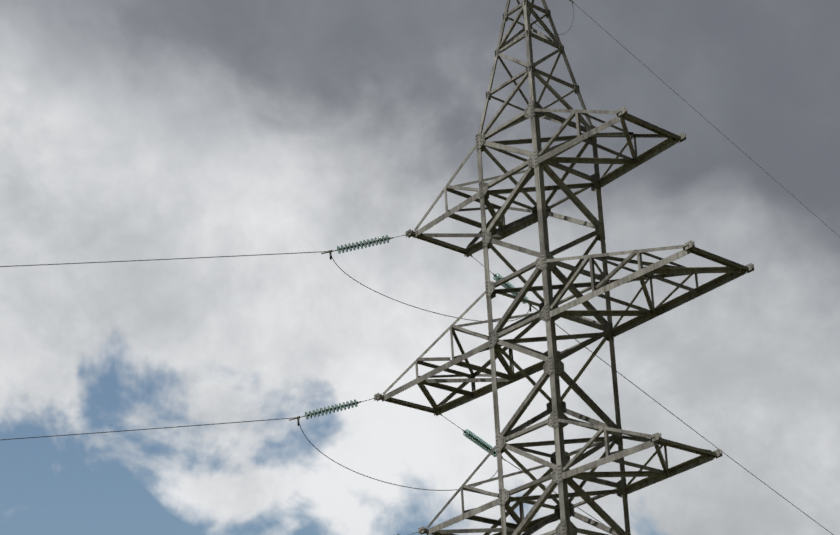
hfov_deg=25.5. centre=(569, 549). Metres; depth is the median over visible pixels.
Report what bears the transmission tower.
on the ground
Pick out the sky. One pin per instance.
(130, 130)
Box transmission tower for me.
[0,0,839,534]
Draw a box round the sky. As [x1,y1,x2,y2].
[0,0,839,534]

